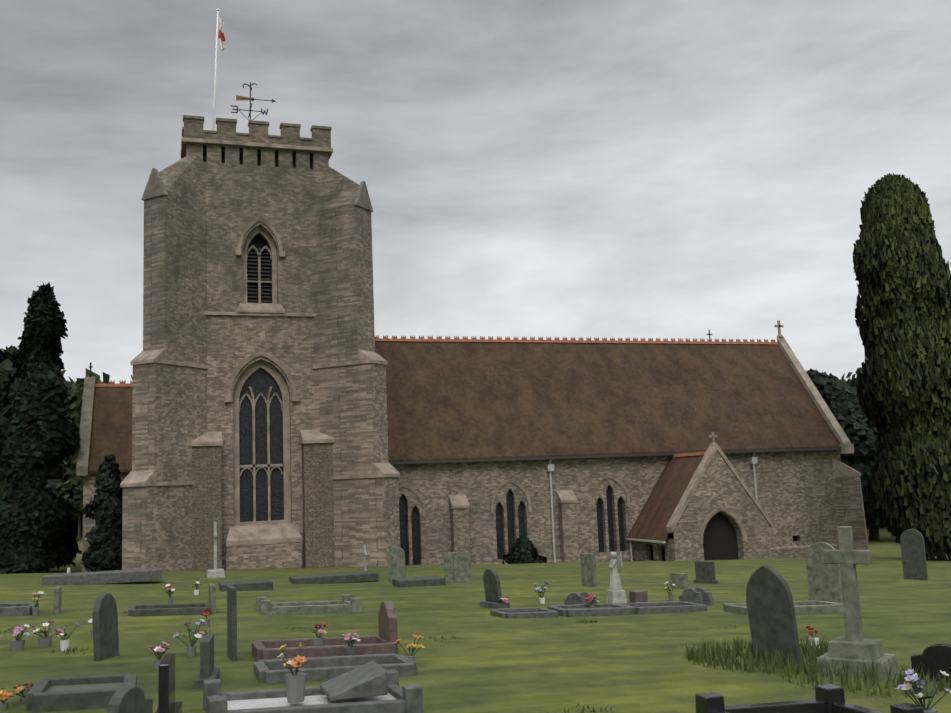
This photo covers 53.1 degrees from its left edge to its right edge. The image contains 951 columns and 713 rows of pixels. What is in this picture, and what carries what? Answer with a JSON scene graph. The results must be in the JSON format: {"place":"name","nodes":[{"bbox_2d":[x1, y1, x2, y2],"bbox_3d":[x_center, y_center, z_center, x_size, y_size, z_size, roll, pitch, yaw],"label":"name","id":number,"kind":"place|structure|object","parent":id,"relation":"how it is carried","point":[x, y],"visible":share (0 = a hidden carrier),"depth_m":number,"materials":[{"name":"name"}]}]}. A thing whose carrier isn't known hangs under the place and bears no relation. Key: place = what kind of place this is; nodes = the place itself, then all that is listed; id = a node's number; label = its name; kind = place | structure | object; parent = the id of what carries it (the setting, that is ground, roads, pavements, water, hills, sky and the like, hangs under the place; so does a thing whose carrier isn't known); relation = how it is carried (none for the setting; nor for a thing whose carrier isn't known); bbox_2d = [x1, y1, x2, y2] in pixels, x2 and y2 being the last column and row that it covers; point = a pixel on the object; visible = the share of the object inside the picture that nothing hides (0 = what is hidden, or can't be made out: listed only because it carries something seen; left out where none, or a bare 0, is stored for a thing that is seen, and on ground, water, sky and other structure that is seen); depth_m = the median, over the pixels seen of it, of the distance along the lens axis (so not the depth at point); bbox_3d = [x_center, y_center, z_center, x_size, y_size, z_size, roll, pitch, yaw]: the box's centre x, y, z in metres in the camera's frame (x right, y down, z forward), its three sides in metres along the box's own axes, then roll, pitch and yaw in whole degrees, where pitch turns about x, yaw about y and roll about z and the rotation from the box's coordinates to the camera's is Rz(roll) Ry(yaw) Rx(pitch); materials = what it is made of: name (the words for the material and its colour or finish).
{"place":"outdoors","nodes":[
{"label":"outdoors","id":0,"kind":"place"},
{"bbox_2d":[76,377,94,475],"bbox_3d":[-16.950,2.927,41.402,0.450,4.584,3.850,0,-8,-18],"label":"gable coping","id":1,"kind":"object","parent":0,"point":[82,464],"visible":0.93,"depth_m":41.08,"materials":[{"name":"beige stone"}]},
{"bbox_2d":[88,387,132,472],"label":"roof","id":2,"kind":"structure","parent":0,"point":[111,431],"depth_m":41.69,"materials":[{"name":"brown tile"}]},
{"bbox_2d":[95,380,132,386],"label":"roof ridge tiles","id":3,"kind":"object","parent":2,"relation":"on","point":[111,384],"visible":0.35,"depth_m":43.72,"materials":[{"name":"orange tile"}]},
{"bbox_2d":[0,634,418,698],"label":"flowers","id":4,"kind":"object","parent":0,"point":[5,695],"visible":0.9,"depth_m":9.38,"materials":[{"name":"plant"}]},
{"bbox_2d":[122,118,399,570],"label":"tower","id":5,"kind":"structure","parent":0,"point":[200,217],"depth_m":39.54,"materials":[{"name":"beige stone"}]},
{"bbox_2d":[212,9,218,130],"bbox_3d":[-12.668,-12.674,46.203,0.474,9.013,0.136,0,-8,-18],"label":"flagpole","id":6,"kind":"object","parent":5,"relation":"on","point":[213,124],"visible":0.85,"depth_m":46.32,"materials":[{"name":"white metal"}]},
{"bbox_2d":[218,17,225,52],"bbox_3d":[-12.462,-15.833,46.741,0.358,1.850,0.242,0,-8,-18],"label":"flag","id":7,"kind":"object","parent":6,"relation":"attached to","point":[221,41],"visible":1,"depth_m":46.73,"materials":[{"name":"fabric"}]},
{"bbox_2d":[231,82,275,119],"bbox_3d":[-10.296,-10.664,44.142,1.463,4.291,1.533,-6,-9,28],"label":"weather vane","id":8,"kind":"object","parent":5,"relation":"on","point":[253,99],"visible":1,"depth_m":44.28,"materials":[{"name":"grey metal"}]},
{"bbox_2d":[236,95,249,100],"bbox_3d":[-10.790,-11.988,44.172,0.640,0.260,0.020,0,-8,-18],"label":"weather vane tail","id":9,"kind":"object","parent":8,"relation":"attached to","point":[238,97],"visible":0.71,"depth_m":44.12,"materials":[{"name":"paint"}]},
{"bbox_2d":[181,115,331,145],"bbox_3d":[-10.304,-9.394,43.951,6.290,0.675,6.300,0,-8,-18],"label":"tower coping","id":10,"kind":"object","parent":5,"relation":"on","point":[256,122],"visible":0.29,"depth_m":41.05,"materials":[{"name":"beige stone"}]},
{"bbox_2d":[141,168,372,211],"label":"buttress caps","id":11,"kind":"object","parent":5,"relation":"on","point":[155,187],"visible":0.86,"depth_m":38.25,"materials":[{"name":"beige stone"}]},
{"bbox_2d":[247,247,271,301],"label":"louvres","id":12,"kind":"object","parent":5,"relation":"in","point":[262,278],"visible":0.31,"depth_m":40.83,"materials":[{"name":"black wood"}]},
{"bbox_2d":[120,137,399,545],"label":"stone trim","id":13,"kind":"structure","parent":5,"relation":"attached to","point":[269,531],"depth_m":39.61,"materials":[{"name":"beige stone"}]},
{"bbox_2d":[192,443,334,569],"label":"buttresses","id":14,"kind":"structure","parent":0,"point":[318,511],"depth_m":38.74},
{"bbox_2d":[17,580,926,689],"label":"flowers","id":15,"kind":"object","parent":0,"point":[197,635],"depth_m":13.74,"materials":[{"name":"plant"}]},
{"bbox_2d":[1,582,947,709],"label":"flower foliage","id":16,"kind":"object","parent":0,"point":[931,694],"visible":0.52,"depth_m":11.93,"materials":[{"name":"green plant"}]},
{"bbox_2d":[0,527,950,712],"bbox_3d":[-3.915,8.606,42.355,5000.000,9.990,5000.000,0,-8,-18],"label":"ground","id":17,"kind":"structure","parent":0,"point":[487,662],"depth_m":15.51,"materials":[{"name":"green plant"}]},
{"bbox_2d":[0,282,81,573],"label":"conifer tree","id":18,"kind":"object","parent":17,"relation":"on","point":[39,436],"visible":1,"depth_m":38.52,"materials":[{"name":"green plant"}]},
{"bbox_2d":[46,478,82,532],"bbox_3d":[-27.757,10.477,65.869,16.437,4.263,13.487,0,-8,-18],"label":"tree","id":19,"kind":"object","parent":17,"relation":"on","point":[53,483],"visible":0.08,"depth_m":62.81,"materials":[{"name":"green plant"}]},
{"bbox_2d":[0,345,132,479],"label":"tree","id":20,"kind":"object","parent":17,"relation":"on","point":[7,356],"visible":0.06,"depth_m":70.02,"materials":[{"name":"green plant"}]},
{"bbox_2d":[56,378,83,540],"bbox_3d":[-24.620,6.581,59.267,2.559,10.491,2.760,-6,-8,24],"label":"feathery tree","id":21,"kind":"object","parent":17,"relation":"on","point":[70,486],"visible":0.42,"depth_m":58.56,"materials":[{"name":"green plant"}]},
{"bbox_2d":[81,454,122,571],"bbox_3d":[-14.633,6.461,38.040,2.098,5.124,2.028,0,-8,-18],"label":"leafy tree","id":22,"kind":"object","parent":17,"relation":"on","point":[104,541],"visible":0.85,"depth_m":37.50,"materials":[{"name":"green plant"}]},
{"bbox_2d":[82,472,129,571],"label":"church wall","id":23,"kind":"structure","parent":17,"relation":"on","point":[88,493],"depth_m":39.65,"materials":[{"name":"stone"}]},
{"bbox_2d":[0,592,423,693],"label":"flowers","id":24,"kind":"object","parent":17,"relation":"on","point":[415,645],"visible":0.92,"depth_m":9.44,"materials":[{"name":"red plant"}]},
{"bbox_2d":[46,607,614,691],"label":"green grave chippings","id":25,"kind":"object","parent":17,"relation":"on","point":[83,687],"visible":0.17,"depth_m":10.08,"materials":[{"name":"gravel"}]},
{"bbox_2d":[67,522,626,603],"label":"gravestones","id":26,"kind":"object","parent":17,"relation":"on","point":[616,593],"visible":0.75,"depth_m":20.40,"materials":[{"name":"white stone"}]},
{"bbox_2d":[0,590,937,712],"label":"flower pots","id":27,"kind":"object","parent":17,"relation":"on","point":[295,687],"depth_m":12.84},
{"bbox_2d":[0,567,950,712],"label":"grave kerbs","id":28,"kind":"structure","parent":17,"relation":"on","point":[350,674],"depth_m":10.85,"materials":[{"name":"grey stone"}]},
{"bbox_2d":[227,693,395,709],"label":"white grave chippings","id":29,"kind":"object","parent":28,"relation":"on","point":[270,702],"visible":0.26,"depth_m":9.24,"materials":[{"name":"white gravel"}]},
{"bbox_2d":[13,579,666,651],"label":"flowers","id":30,"kind":"object","parent":28,"relation":"on","point":[160,649],"visible":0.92,"depth_m":13.53,"materials":[{"name":"plant"}]},
{"bbox_2d":[26,529,927,712],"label":"gravestones","id":31,"kind":"object","parent":17,"relation":"on","point":[771,610],"visible":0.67,"depth_m":12.06,"materials":[{"name":"grey stone"}]},
{"bbox_2d":[52,582,549,636],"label":"flowers","id":32,"kind":"object","parent":31,"relation":"on","point":[176,635],"visible":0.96,"depth_m":13.56,"materials":[{"name":"red plant"}]},
{"bbox_2d":[8,587,950,692],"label":"flowers","id":33,"kind":"object","parent":31,"relation":"on","point":[909,678],"visible":0.83,"depth_m":8.49,"materials":[{"name":"plant"}]},
{"bbox_2d":[277,584,948,697],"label":"flowers","id":34,"kind":"object","parent":31,"relation":"on","point":[907,686],"visible":0.58,"depth_m":8.41,"materials":[{"name":"plant"}]},
{"bbox_2d":[54,526,899,679],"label":"gravestones","id":35,"kind":"object","parent":17,"relation":"on","point":[825,564],"visible":0.58,"depth_m":18.55,"materials":[{"name":"grey stone"}]},
{"bbox_2d":[502,536,546,563],"bbox_3d":[2.175,8.886,42.836,2.204,1.678,1.846,0,-8,-18],"label":"bush","id":36,"kind":"object","parent":17,"relation":"on","point":[522,550],"visible":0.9,"depth_m":42.25,"materials":[{"name":"green plant"}]},
{"bbox_2d":[392,450,868,565],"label":"church wall","id":37,"kind":"structure","parent":17,"relation":"on","point":[808,499],"depth_m":45.50,"materials":[{"name":"beige stone"}]},
{"bbox_2d":[375,335,777,344],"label":"roof ridge tiles","id":38,"kind":"object","parent":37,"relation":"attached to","point":[549,340],"visible":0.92,"depth_m":51.21,"materials":[{"name":"tile"}]},
{"bbox_2d":[375,341,839,461],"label":"church roof","id":39,"kind":"structure","parent":37,"relation":"on","point":[465,400],"depth_m":48.51,"materials":[{"name":"brown tile"}]},
{"bbox_2d":[389,447,840,464],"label":"roof eaves","id":40,"kind":"object","parent":37,"relation":"attached to","point":[573,457],"visible":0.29,"depth_m":45.53,"materials":[{"name":"brown wood"}]},
{"bbox_2d":[399,320,860,517],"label":"stone trim","id":41,"kind":"structure","parent":37,"relation":"attached to","point":[840,469],"depth_m":50.07,"materials":[{"name":"beige stone"}]},
{"bbox_2d":[546,452,757,562],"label":"downpipes","id":42,"kind":"object","parent":37,"relation":"attached to","point":[753,460],"visible":0.71,"depth_m":45.04,"materials":[{"name":"grey metal"}]},
{"bbox_2d":[632,450,771,560],"bbox_3d":[10.540,8.066,45.039,4.983,7.338,4.100,0,-8,-18],"label":"porch","id":43,"kind":"object","parent":17,"relation":"on","point":[719,485],"visible":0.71,"depth_m":43.41,"materials":[{"name":"stone"}]},
{"bbox_2d":[626,538,665,560],"bbox_3d":[7.974,10.122,44.100,0.155,3.226,3.700,0,-8,-18],"label":"gutter","id":44,"kind":"object","parent":43,"relation":"attached to","point":[645,540],"visible":0.55,"depth_m":44.77,"materials":[{"name":"grey metal"}]},
{"bbox_2d":[627,455,703,541],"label":"porch roof","id":45,"kind":"structure","parent":43,"relation":"on","point":[663,499],"depth_m":45.12,"materials":[{"name":"brown tile"}]},
{"bbox_2d":[673,512,738,559],"bbox_3d":[10.799,8.589,44.250,2.570,3.600,1.700,0,-8,-18],"label":"porch interior","id":46,"kind":"object","parent":43,"relation":"in","point":[719,539],"visible":0.14,"depth_m":43.52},
{"bbox_2d":[666,432,771,543],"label":"porch trim","id":47,"kind":"structure","parent":43,"relation":"attached to","point":[713,447],"depth_m":43.28,"materials":[{"name":"beige stone"}]},
{"bbox_2d":[806,368,861,412],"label":"tree","id":48,"kind":"object","parent":17,"relation":"on","point":[834,391],"visible":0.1,"depth_m":68.62,"materials":[{"name":"green plant"}]},
{"bbox_2d":[841,368,861,386],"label":"tree","id":49,"kind":"object","parent":17,"relation":"on","point":[853,381],"depth_m":87.82,"materials":[{"name":"green plant"}]},
{"bbox_2d":[832,394,888,539],"bbox_3d":[28.601,7.978,68.191,12.380,10.937,11.575,0,-8,-18],"label":"tree","id":50,"kind":"object","parent":17,"relation":"on","point":[858,427],"visible":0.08,"depth_m":64.59,"materials":[{"name":"green plant"}]},
{"bbox_2d":[853,173,950,560],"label":"cypress tree","id":51,"kind":"object","parent":17,"relation":"on","point":[902,271],"visible":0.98,"depth_m":40.54,"materials":[{"name":"green plant"}]},
{"bbox_2d":[0,611,950,712],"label":"grass tuft","id":52,"kind":"object","parent":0,"point":[810,654],"visible":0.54,"depth_m":11.40,"materials":[{"name":"green plant"}]},
{"bbox_2d":[0,0,950,383],"label":"sky","id":53,"kind":"structure","parent":0,"point":[616,169],"materials":[{"name":"grey"}]},
{"bbox_2d":[669,451,705,457],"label":"ridge tiles","id":54,"kind":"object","parent":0,"point":[689,454],"depth_m":45.72,"materials":[{"name":"orange tile"}]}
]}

